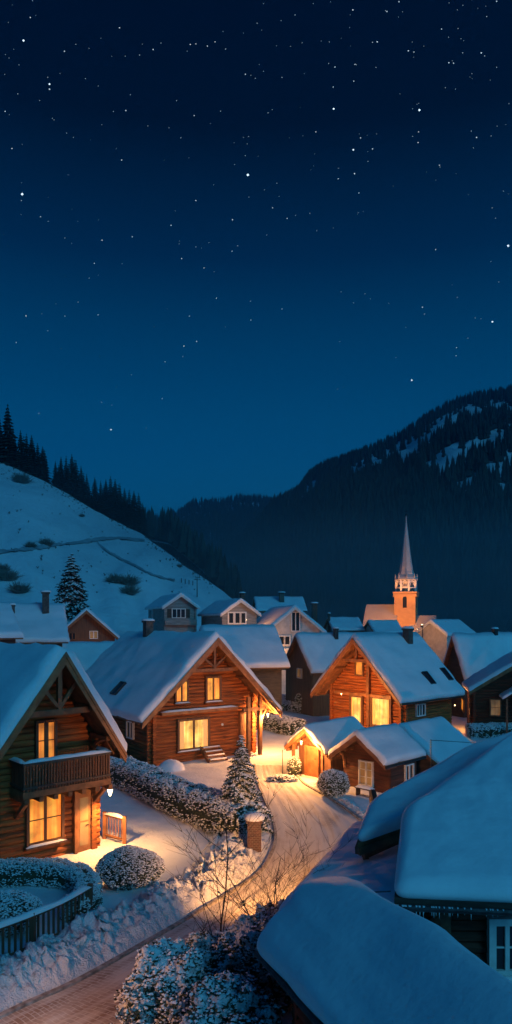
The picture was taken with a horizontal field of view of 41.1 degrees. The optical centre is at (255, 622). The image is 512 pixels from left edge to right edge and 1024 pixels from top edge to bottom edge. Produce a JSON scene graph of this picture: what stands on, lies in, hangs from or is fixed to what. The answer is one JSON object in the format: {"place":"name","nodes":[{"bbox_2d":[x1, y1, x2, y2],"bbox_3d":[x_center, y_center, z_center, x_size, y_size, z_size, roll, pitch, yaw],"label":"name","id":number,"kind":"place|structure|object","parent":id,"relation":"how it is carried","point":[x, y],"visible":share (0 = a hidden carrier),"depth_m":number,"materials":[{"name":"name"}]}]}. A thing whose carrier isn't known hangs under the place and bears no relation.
{"place":"outdoors","nodes":[
{"label":"outdoors","id":0,"kind":"place"},
{"bbox_2d":[0,536,144,552],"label":"hill path","id":1,"kind":"structure","parent":0,"point":[43,546],"depth_m":157.04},
{"bbox_2d":[0,462,231,640],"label":"hill","id":2,"kind":"structure","parent":0,"point":[115,609],"depth_m":149.24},
{"bbox_2d":[0,404,19,465],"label":"conifer","id":3,"kind":"object","parent":2,"relation":"on","point":[5,441],"visible":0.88,"depth_m":231.15,"materials":[{"name":"green plant"}]},
{"bbox_2d":[6,426,16,467],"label":"conifer","id":4,"kind":"object","parent":2,"relation":"on","point":[13,443],"visible":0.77,"depth_m":230.09,"materials":[{"name":"green plant"}]},
{"bbox_2d":[0,568,24,580],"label":"scrub bush","id":5,"kind":"object","parent":2,"relation":"on","point":[11,575],"visible":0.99,"depth_m":111.74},
{"bbox_2d":[10,430,23,469],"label":"conifer","id":6,"kind":"object","parent":2,"relation":"on","point":[17,462],"visible":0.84,"depth_m":227.73,"materials":[{"name":"green plant"}]},
{"bbox_2d":[5,581,32,592],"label":"scrub bush","id":7,"kind":"object","parent":2,"relation":"on","point":[18,588],"visible":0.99,"depth_m":106.81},
{"bbox_2d":[9,472,35,482],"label":"scrub bush","id":8,"kind":"object","parent":2,"relation":"on","point":[17,477],"visible":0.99,"depth_m":208.21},
{"bbox_2d":[20,434,28,470],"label":"conifer","id":9,"kind":"object","parent":2,"relation":"on","point":[25,449],"visible":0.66,"depth_m":226.21,"materials":[{"name":"green plant"}]},
{"bbox_2d":[21,435,36,475],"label":"conifer","id":10,"kind":"object","parent":2,"relation":"on","point":[31,451],"visible":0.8,"depth_m":224.68,"materials":[{"name":"green plant"}]},
{"bbox_2d":[28,443,41,477],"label":"conifer","id":11,"kind":"object","parent":2,"relation":"on","point":[37,459],"visible":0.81,"depth_m":223.09,"materials":[{"name":"green plant"}]},
{"bbox_2d":[35,447,51,483],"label":"conifer","id":12,"kind":"object","parent":2,"relation":"on","point":[42,470],"visible":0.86,"depth_m":221.68,"materials":[{"name":"green plant"}]},
{"bbox_2d":[54,457,64,491],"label":"conifer","id":13,"kind":"object","parent":2,"relation":"on","point":[59,480],"visible":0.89,"depth_m":216.53,"materials":[{"name":"green plant"}]},
{"bbox_2d":[60,456,68,492],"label":"conifer","id":14,"kind":"object","parent":2,"relation":"on","point":[65,474],"visible":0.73,"depth_m":215.29,"materials":[{"name":"green plant"}]},
{"bbox_2d":[62,454,76,495],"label":"conifer","id":15,"kind":"object","parent":2,"relation":"on","point":[71,469],"visible":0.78,"depth_m":213.23,"materials":[{"name":"green plant"}]},
{"bbox_2d":[71,463,79,497],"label":"conifer","id":16,"kind":"object","parent":2,"relation":"on","point":[76,476],"visible":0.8,"depth_m":212.43,"materials":[{"name":"green plant"}]},
{"bbox_2d":[73,468,84,501],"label":"conifer","id":17,"kind":"object","parent":2,"relation":"on","point":[79,495],"visible":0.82,"depth_m":210.88,"materials":[{"name":"green plant"}]},
{"bbox_2d":[80,474,91,506],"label":"conifer","id":18,"kind":"object","parent":2,"relation":"on","point":[86,492],"visible":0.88,"depth_m":209.57,"materials":[{"name":"green plant"}]},
{"bbox_2d":[87,477,97,509],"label":"conifer","id":19,"kind":"object","parent":2,"relation":"on","point":[93,502],"visible":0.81,"depth_m":207.04,"materials":[{"name":"green plant"}]},
{"bbox_2d":[98,480,108,516],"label":"conifer","id":20,"kind":"object","parent":2,"relation":"on","point":[104,502],"visible":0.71,"depth_m":204.03,"materials":[{"name":"green plant"}]},
{"bbox_2d":[1,467,211,592],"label":"brush","id":21,"kind":"object","parent":2,"relation":"on","point":[41,555],"visible":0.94,"depth_m":173.32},
{"bbox_2d":[101,476,114,518],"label":"conifer","id":22,"kind":"object","parent":2,"relation":"on","point":[110,488],"visible":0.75,"depth_m":202.51,"materials":[{"name":"green plant"}]},
{"bbox_2d":[108,479,117,520],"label":"conifer","id":23,"kind":"object","parent":2,"relation":"on","point":[114,500],"visible":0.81,"depth_m":201.21,"materials":[{"name":"green plant"}]},
{"bbox_2d":[104,573,123,582],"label":"scrub bush","id":24,"kind":"object","parent":2,"relation":"on","point":[111,578],"visible":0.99,"depth_m":130.45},
{"bbox_2d":[115,486,123,522],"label":"conifer","id":25,"kind":"object","parent":2,"relation":"on","point":[119,503],"visible":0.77,"depth_m":200.16,"materials":[{"name":"green plant"}]},
{"bbox_2d":[117,488,128,525],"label":"conifer","id":26,"kind":"object","parent":2,"relation":"on","point":[123,508],"visible":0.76,"depth_m":198.71,"materials":[{"name":"green plant"}]},
{"bbox_2d":[116,573,142,585],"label":"scrub bush","id":27,"kind":"object","parent":2,"relation":"on","point":[130,581],"visible":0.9,"depth_m":131.64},
{"bbox_2d":[119,583,141,593],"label":"scrub bush","id":28,"kind":"object","parent":2,"relation":"on","point":[132,589],"visible":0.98,"depth_m":126.30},
{"bbox_2d":[125,491,139,530],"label":"conifer","id":29,"kind":"object","parent":2,"relation":"on","point":[132,515],"visible":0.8,"depth_m":195.83,"materials":[{"name":"green plant"}]},
{"bbox_2d":[97,541,174,580],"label":"hill footpath","id":30,"kind":"structure","parent":2,"relation":"on","point":[120,558],"depth_m":150.56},
{"bbox_2d":[132,493,147,531],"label":"conifer","id":31,"kind":"object","parent":2,"relation":"on","point":[138,507],"visible":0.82,"depth_m":194.82,"materials":[{"name":"green plant"}]},
{"bbox_2d":[136,503,150,537],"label":"conifer","id":32,"kind":"object","parent":2,"relation":"on","point":[143,526],"visible":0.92,"depth_m":193.67,"materials":[{"name":"green plant"}]},
{"bbox_2d":[144,592,199,631],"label":"house","id":33,"kind":"structure","parent":2,"relation":"on","point":[176,612],"depth_m":84.56,"materials":[{"name":"white paint"}]},
{"bbox_2d":[172,608,185,617],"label":"window","id":34,"kind":"structure","parent":33,"relation":"in","point":[176,612],"depth_m":84.33,"materials":[{"name":"white paint"}]},
{"bbox_2d":[252,591,307,617],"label":"house","id":35,"kind":"structure","parent":2,"relation":"on","point":[262,605],"depth_m":98.66,"materials":[{"name":"white wood"}]},
{"bbox_2d":[0,765,358,1023],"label":"road","id":36,"kind":"structure","parent":0,"point":[90,1000],"depth_m":20.50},
{"bbox_2d":[176,502,258,573],"bbox_3d":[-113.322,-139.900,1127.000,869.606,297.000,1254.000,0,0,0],"label":"hill","id":37,"kind":"structure","parent":0,"point":[210,530],"depth_m":1482.39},
{"bbox_2d":[150,492,272,573],"bbox_3d":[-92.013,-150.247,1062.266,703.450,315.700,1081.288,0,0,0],"label":"valley forest","id":38,"kind":"object","parent":37,"relation":"on","point":[222,523],"visible":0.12,"depth_m":1179.54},
{"bbox_2d":[0,711,490,1023],"bbox_3d":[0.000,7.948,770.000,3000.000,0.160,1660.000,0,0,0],"label":"ground","id":39,"kind":"structure","parent":0,"point":[150,827],"depth_m":26.49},
{"bbox_2d":[0,602,23,643],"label":"house","id":40,"kind":"structure","parent":39,"relation":"on","point":[11,632],"depth_m":45.33,"materials":[{"name":"white wood"}]},
{"bbox_2d":[0,889,42,937],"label":"bush","id":41,"kind":"object","parent":39,"relation":"on","point":[13,903],"visible":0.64,"depth_m":17.38,"materials":[{"name":"green plant"}]},
{"bbox_2d":[9,590,69,646],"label":"house","id":42,"kind":"structure","parent":39,"relation":"on","point":[44,622],"depth_m":50.76,"materials":[{"name":"white wood"}]},
{"bbox_2d":[0,883,92,955],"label":"fence","id":43,"kind":"object","parent":39,"relation":"on","point":[33,914],"visible":0.81,"depth_m":16.75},
{"bbox_2d":[0,857,103,922],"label":"hedge","id":44,"kind":"object","parent":39,"relation":"on","point":[65,873],"visible":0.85,"depth_m":20.50,"materials":[{"name":"green plant"}]},
{"bbox_2d":[0,642,126,860],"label":"chalet","id":45,"kind":"object","parent":39,"relation":"on","point":[62,740],"visible":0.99,"depth_m":22.62,"materials":[{"name":"brown wood"}]},
{"bbox_2d":[23,793,67,850],"bbox_3d":[-7.027,6.575,22.824,1.449,1.730,0.255,0,0,-42],"label":"window","id":46,"kind":"structure","parent":45,"relation":"in","point":[45,820],"depth_m":22.83,"materials":[{"name":"yellow"}]},
{"bbox_2d":[34,719,57,758],"bbox_3d":[-7.039,3.933,22.884,0.753,1.369,0.150,0,0,-42],"label":"balcony door","id":47,"kind":"structure","parent":45,"relation":"in","point":[45,731],"depth_m":22.83,"materials":[{"name":"yellow"}]},
{"bbox_2d":[72,788,92,853],"bbox_3d":[-6.013,6.844,23.771,0.738,2.271,0.205,0,0,-42],"label":"door","id":48,"kind":"structure","parent":45,"relation":"in","point":[82,808],"depth_m":23.67,"materials":[{"name":"brown wood"}]},
{"bbox_2d":[52,553,90,622],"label":"spruce","id":49,"kind":"object","parent":39,"relation":"on","point":[71,594],"visible":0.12,"depth_m":73.23,"materials":[{"name":"green plant"}]},
{"bbox_2d":[62,641,115,670],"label":"snowy roof","id":50,"kind":"structure","parent":39,"relation":"on","point":[87,654],"depth_m":57.93,"materials":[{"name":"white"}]},
{"bbox_2d":[67,607,119,641],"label":"house","id":51,"kind":"structure","parent":39,"relation":"on","point":[87,624],"depth_m":66.52,"materials":[{"name":"brown wood"}]},
{"bbox_2d":[102,811,126,843],"bbox_3d":[-5.163,7.507,24.890,1.232,1.186,0.182,0,0,36],"label":"fence","id":52,"kind":"object","parent":39,"relation":"on","point":[105,816],"visible":0.97,"depth_m":24.83,"materials":[{"name":"brown wood"}]},
{"bbox_2d":[95,845,165,890],"bbox_3d":[-3.822,7.432,20.791,2.146,1.231,1.646,0,0,0],"label":"bush","id":53,"kind":"object","parent":39,"relation":"on","point":[130,866],"visible":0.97,"depth_m":20.30,"materials":[{"name":"green plant"}]},
{"bbox_2d":[0,814,270,1011],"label":"snow bank","id":54,"kind":"structure","parent":39,"relation":"on","point":[82,943],"depth_m":17.27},
{"bbox_2d":[0,764,276,1018],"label":"kerb","id":55,"kind":"structure","parent":39,"relation":"on","point":[15,1008],"depth_m":16.66,"materials":[{"name":"stone"}]},
{"bbox_2d":[114,936,216,1023],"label":"bush","id":56,"kind":"object","parent":39,"relation":"on","point":[161,980],"visible":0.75,"depth_m":12.44,"materials":[{"name":"green plant"}]},
{"bbox_2d":[159,759,184,771],"bbox_3d":[-4.578,7.696,36.986,1.500,0.647,1.116,0,0,0],"label":"snow mound","id":57,"kind":"object","parent":39,"relation":"on","point":[170,765],"visible":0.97,"depth_m":36.65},
{"bbox_2d":[85,618,282,765],"bbox_3d":[-5.831,3.992,44.007,9.584,8.612,12.654,0,0,-35],"label":"chalet","id":58,"kind":"object","parent":39,"relation":"on","point":[178,696],"visible":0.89,"depth_m":40.05,"materials":[{"name":"brown wood"}]},
{"bbox_2d":[126,721,134,739],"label":"window","id":59,"kind":"structure","parent":58,"relation":"in","point":[130,727],"depth_m":40.06,"materials":[{"name":"white paint"}]},
{"bbox_2d":[173,680,190,704],"bbox_3d":[-4.221,3.953,38.976,1.012,1.369,0.255,0,0,-35],"label":"window","id":60,"kind":"structure","parent":58,"relation":"in","point":[181,697],"depth_m":39.00,"materials":[{"name":"yellow"}]},
{"bbox_2d":[176,717,211,753],"bbox_3d":[-3.571,6.456,39.430,2.278,1.910,0.255,0,0,-35],"label":"window","id":61,"kind":"structure","parent":58,"relation":"in","point":[192,733],"depth_m":39.41,"materials":[{"name":"yellow"}]},
{"bbox_2d":[204,676,223,703],"bbox_3d":[-2.492,3.911,40.185,1.213,1.569,0.255,0,0,-35],"label":"window","id":62,"kind":"structure","parent":58,"relation":"in","point":[213,684],"depth_m":40.19,"materials":[{"name":"yellow"}]},
{"bbox_2d":[238,712,252,753],"bbox_3d":[-0.629,6.662,41.359,0.803,2.516,0.470,0,0,-35],"label":"door","id":63,"kind":"structure","parent":58,"relation":"in","point":[241,715],"depth_m":41.33,"materials":[{"name":"brown wood"}]},
{"bbox_2d":[110,755,261,836],"bbox_3d":[-3.855,7.262,29.575,1.625,1.548,12.366,0,0,-35],"label":"hedge","id":64,"kind":"object","parent":39,"relation":"on","point":[169,793],"visible":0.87,"depth_m":27.81,"materials":[{"name":"green plant"}]},
{"bbox_2d":[199,744,227,762],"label":"front steps","id":65,"kind":"structure","parent":39,"relation":"on","point":[219,749],"depth_m":39.37,"materials":[{"name":"brown wood"}]},
{"bbox_2d":[162,772,292,944],"bbox_3d":[-0.607,5.577,14.931,1.793,4.452,3.688,0,0,38],"label":"bare tree","id":66,"kind":"object","parent":39,"relation":"on","point":[223,909],"visible":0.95,"depth_m":14.54,"materials":[{"name":"brown plant"}]},
{"bbox_2d":[197,592,260,625],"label":"house","id":67,"kind":"structure","parent":39,"relation":"on","point":[238,611],"depth_m":80.70,"materials":[{"name":"white paint"}]},
{"bbox_2d":[176,970,284,1023],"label":"bush","id":68,"kind":"object","parent":39,"relation":"on","point":[220,998],"visible":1,"depth_m":11.69,"materials":[{"name":"green plant"}]},
{"bbox_2d":[185,914,276,994],"bbox_3d":[-0.525,7.079,13.934,2.418,2.235,1.967,0,0,0],"label":"bush","id":69,"kind":"object","parent":39,"relation":"on","point":[232,948],"visible":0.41,"depth_m":13.52,"materials":[{"name":"green plant"}]},
{"bbox_2d":[214,734,273,836],"bbox_3d":[-0.479,6.174,25.635,2.451,3.992,2.447,0,0,0],"label":"spruce","id":70,"kind":"object","parent":39,"relation":"on","point":[239,788],"visible":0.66,"depth_m":25.34,"materials":[{"name":"green plant"}]},
{"bbox_2d":[199,624,289,729],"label":"house","id":71,"kind":"structure","parent":39,"relation":"on","point":[258,649],"depth_m":51.21,"materials":[{"name":"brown wood"}]},
{"bbox_2d":[244,812,264,851],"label":"brick pillar","id":72,"kind":"structure","parent":39,"relation":"on","point":[254,842],"depth_m":23.45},
{"bbox_2d":[252,899,290,1013],"bbox_3d":[0.329,7.050,14.427,1.490,2.456,1.547,0,0,0],"label":"bush","id":73,"kind":"object","parent":39,"relation":"on","point":[281,998],"visible":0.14,"depth_m":13.92,"materials":[{"name":"brown plant"}]},
{"bbox_2d":[204,800,352,919],"bbox_3d":[0.565,5.860,14.706,3.450,3.690,2.611,0,0,0],"label":"bare tree","id":74,"kind":"object","parent":39,"relation":"on","point":[267,893],"visible":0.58,"depth_m":14.71,"materials":[{"name":"brown plant"}]},
{"bbox_2d":[266,773,297,782],"bbox_3d":[1.329,7.840,34.361,1.677,0.501,0.777,0,0,0],"label":"plant","id":75,"kind":"object","parent":39,"relation":"on","point":[291,778],"visible":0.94,"depth_m":34.17,"materials":[{"name":"green plant"}]},
{"bbox_2d":[262,713,306,735],"bbox_3d":[1.401,7.389,50.688,1.839,1.399,6.503,0,0,-30],"label":"hedge","id":76,"kind":"object","parent":39,"relation":"on","point":[284,725],"visible":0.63,"depth_m":48.87,"materials":[{"name":"green plant"}]},
{"bbox_2d":[257,602,326,694],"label":"house","id":77,"kind":"structure","parent":39,"relation":"on","point":[288,622],"depth_m":75.53,"materials":[{"name":"white paint"}]},
{"bbox_2d":[291,612,299,631],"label":"window","id":78,"kind":"structure","parent":77,"relation":"in","point":[295,616],"depth_m":75.56,"materials":[{"name":"white paint"}]},
{"bbox_2d":[282,694,301,712],"bbox_3d":[3.269,7.489,63.425,3.264,1.243,7.838,0,0,-28],"label":"hedge","id":79,"kind":"object","parent":39,"relation":"on","point":[288,706],"visible":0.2,"depth_m":61.22,"materials":[{"name":"green plant"}]},
{"bbox_2d":[286,756,301,775],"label":"bush","id":80,"kind":"object","parent":39,"relation":"on","point":[294,764],"visible":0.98,"depth_m":35.44,"materials":[{"name":"green plant"}]},
{"bbox_2d":[284,716,364,778],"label":"shed","id":81,"kind":"structure","parent":39,"relation":"on","point":[321,739],"depth_m":35.45,"materials":[{"name":"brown wood"}]},
{"bbox_2d":[302,744,320,778],"bbox_3d":[2.848,7.226,35.423,0.470,1.668,0.994,0,0,-45],"label":"door","id":82,"kind":"structure","parent":81,"relation":"in","point":[312,755],"depth_m":35.46,"materials":[{"name":"brown wood"}]},
{"bbox_2d":[282,627,373,715],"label":"house","id":83,"kind":"structure","parent":39,"relation":"on","point":[310,656],"depth_m":59.47,"materials":[{"name":"brown wood"}]},
{"bbox_2d":[296,775,362,820],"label":"kerb","id":84,"kind":"structure","parent":39,"relation":"on","point":[335,801],"depth_m":30.42,"materials":[{"name":"stone"}]},
{"bbox_2d":[316,769,350,797],"bbox_3d":[3.588,7.421,31.573,1.507,1.345,1.487,0,0,-35],"label":"bush","id":85,"kind":"object","parent":39,"relation":"on","point":[332,782],"visible":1,"depth_m":31.15,"materials":[{"name":"green plant"}]},
{"bbox_2d":[307,781,364,818],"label":"snow bank","id":86,"kind":"structure","parent":39,"relation":"on","point":[353,807],"depth_m":29.86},
{"bbox_2d":[279,821,398,909],"bbox_3d":[2.718,6.450,15.004,2.683,3.115,6.059,0,0,23],"label":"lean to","id":87,"kind":"object","parent":39,"relation":"on","point":[376,872],"visible":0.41,"depth_m":14.31,"materials":[{"name":"wood"}]},
{"bbox_2d":[323,612,364,631],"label":"house","id":88,"kind":"structure","parent":39,"relation":"on","point":[348,624],"depth_m":98.30,"materials":[{"name":"white wood"}]},
{"bbox_2d":[328,723,426,792],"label":"shed","id":89,"kind":"structure","parent":39,"relation":"on","point":[382,758],"depth_m":32.37,"materials":[{"name":"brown wood"}]},
{"bbox_2d":[358,759,373,787],"bbox_3d":[5.248,7.159,32.506,0.833,1.198,0.150,0,0,45],"label":"window","id":90,"kind":"structure","parent":89,"relation":"in","point":[365,768],"depth_m":32.46,"materials":[{"name":"glass"}]},
{"bbox_2d":[404,763,413,781],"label":"window","id":91,"kind":"structure","parent":89,"relation":"in","point":[408,768],"depth_m":32.56,"materials":[{"name":"glass"}]},
{"bbox_2d":[361,620,402,631],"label":"house","id":92,"kind":"structure","parent":39,"relation":"on","point":[382,626],"depth_m":94.95,"materials":[{"name":"white wood"}]},
{"bbox_2d":[254,876,511,1023],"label":"barn","id":93,"kind":"structure","parent":39,"relation":"on","point":[339,950],"depth_m":9.73,"materials":[{"name":"white wood"}]},
{"bbox_2d":[310,626,464,727],"bbox_3d":[9.300,4.262,48.474,7.634,8.071,8.051,0,0,-42],"label":"chalet","id":94,"kind":"object","parent":39,"relation":"on","point":[381,678],"visible":0.87,"depth_m":46.70,"materials":[{"name":"brown wood"}]},
{"bbox_2d":[349,695,363,724],"bbox_3d":[6.969,6.018,47.402,0.150,2.040,1.195,0,0,-42],"label":"window","id":95,"kind":"structure","parent":94,"relation":"in","point":[356,703],"depth_m":47.33,"materials":[{"name":"yellow"}]},
{"bbox_2d":[354,662,363,675],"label":"window","id":96,"kind":"structure","parent":94,"relation":"in","point":[358,666],"depth_m":47.20,"materials":[{"name":"yellow"}]},
{"bbox_2d":[370,697,391,726],"bbox_3d":[8.381,5.991,45.831,0.150,2.137,1.783,0,0,-42],"label":"window","id":97,"kind":"structure","parent":94,"relation":"in","point":[380,708],"depth_m":45.86,"materials":[{"name":"yellow"}]},
{"bbox_2d":[415,703,425,716],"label":"window","id":98,"kind":"structure","parent":94,"relation":"in","point":[420,709],"depth_m":45.78,"materials":[{"name":"white paint"}]},
{"bbox_2d":[363,511,435,631],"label":"church","id":99,"kind":"structure","parent":39,"relation":"on","point":[402,610],"depth_m":108.95,"materials":[{"name":"paint"}]},
{"bbox_2d":[355,731,511,859],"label":"barn wing","id":100,"kind":"structure","parent":39,"relation":"on","point":[379,830],"depth_m":15.57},
{"bbox_2d":[398,716,472,774],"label":"shed","id":101,"kind":"structure","parent":39,"relation":"on","point":[422,732],"depth_m":35.60,"materials":[{"name":"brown wood"}]},
{"bbox_2d":[415,619,475,662],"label":"house","id":102,"kind":"structure","parent":39,"relation":"on","point":[437,633],"depth_m":100.01,"materials":[{"name":"white paint"}]},
{"bbox_2d":[394,733,511,980],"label":"farmhouse","id":103,"kind":"object","parent":39,"relation":"on","point":[453,876],"visible":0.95,"depth_m":12.67,"materials":[{"name":"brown wood"}]},
{"bbox_2d":[487,916,511,980],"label":"window","id":104,"kind":"structure","parent":103,"relation":"in","point":[499,929],"depth_m":12.56,"materials":[{"name":"white paint"}]},
{"bbox_2d":[443,627,511,717],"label":"house","id":105,"kind":"structure","parent":39,"relation":"on","point":[467,655],"depth_m":58.19,"materials":[{"name":"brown wood"}]},
{"bbox_2d":[460,651,511,732],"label":"cabin","id":106,"kind":"object","parent":39,"relation":"on","point":[488,688],"visible":0.91,"depth_m":48.72,"materials":[{"name":"brown wood"}]},
{"bbox_2d":[489,698,500,716],"bbox_3d":[17.054,6.024,48.625,0.797,1.255,0.150,0,0,12],"label":"window","id":107,"kind":"structure","parent":106,"relation":"in","point":[494,704],"depth_m":48.62,"materials":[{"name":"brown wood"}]},
{"bbox_2d":[465,722,511,737],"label":"hedge","id":108,"kind":"object","parent":39,"relation":"on","point":[485,730],"visible":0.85,"depth_m":47.19,"materials":[{"name":"green plant"}]},
{"bbox_2d":[0,0,511,515],"label":"sky","id":109,"kind":"structure","parent":0,"point":[267,391],"materials":[{"name":"blue"}]},
{"bbox_2d":[4,0,508,429],"bbox_3d":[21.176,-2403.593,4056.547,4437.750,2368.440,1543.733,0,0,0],"label":"stars","id":110,"kind":"object","parent":109,"relation":"in","point":[23,40],"visible":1,"depth_m":4040.67,"materials":[{"name":"white"}]},
{"bbox_2d":[302,399,511,631],"bbox_3d":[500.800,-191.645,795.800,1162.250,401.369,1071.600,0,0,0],"label":"mountain","id":111,"kind":"structure","parent":0,"point":[453,449],"depth_m":633.56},
{"bbox_2d":[199,384,511,632],"bbox_3d":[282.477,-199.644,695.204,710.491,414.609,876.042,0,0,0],"label":"mountain forest","id":112,"kind":"object","parent":111,"relation":"on","point":[331,541],"visible":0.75,"depth_m":366.45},
{"bbox_2d":[230,383,511,542],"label":"ridge forest","id":113,"kind":"object","parent":111,"relation":"on","point":[424,418],"visible":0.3,"depth_m":1022.11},
{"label":"dip ground","id":114,"kind":"structure","parent":0,"visible":0},
{"bbox_2d":[144,505,242,598],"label":"trees","id":115,"kind":"object","parent":114,"relation":"on","point":[210,563],"visible":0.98,"depth_m":213.21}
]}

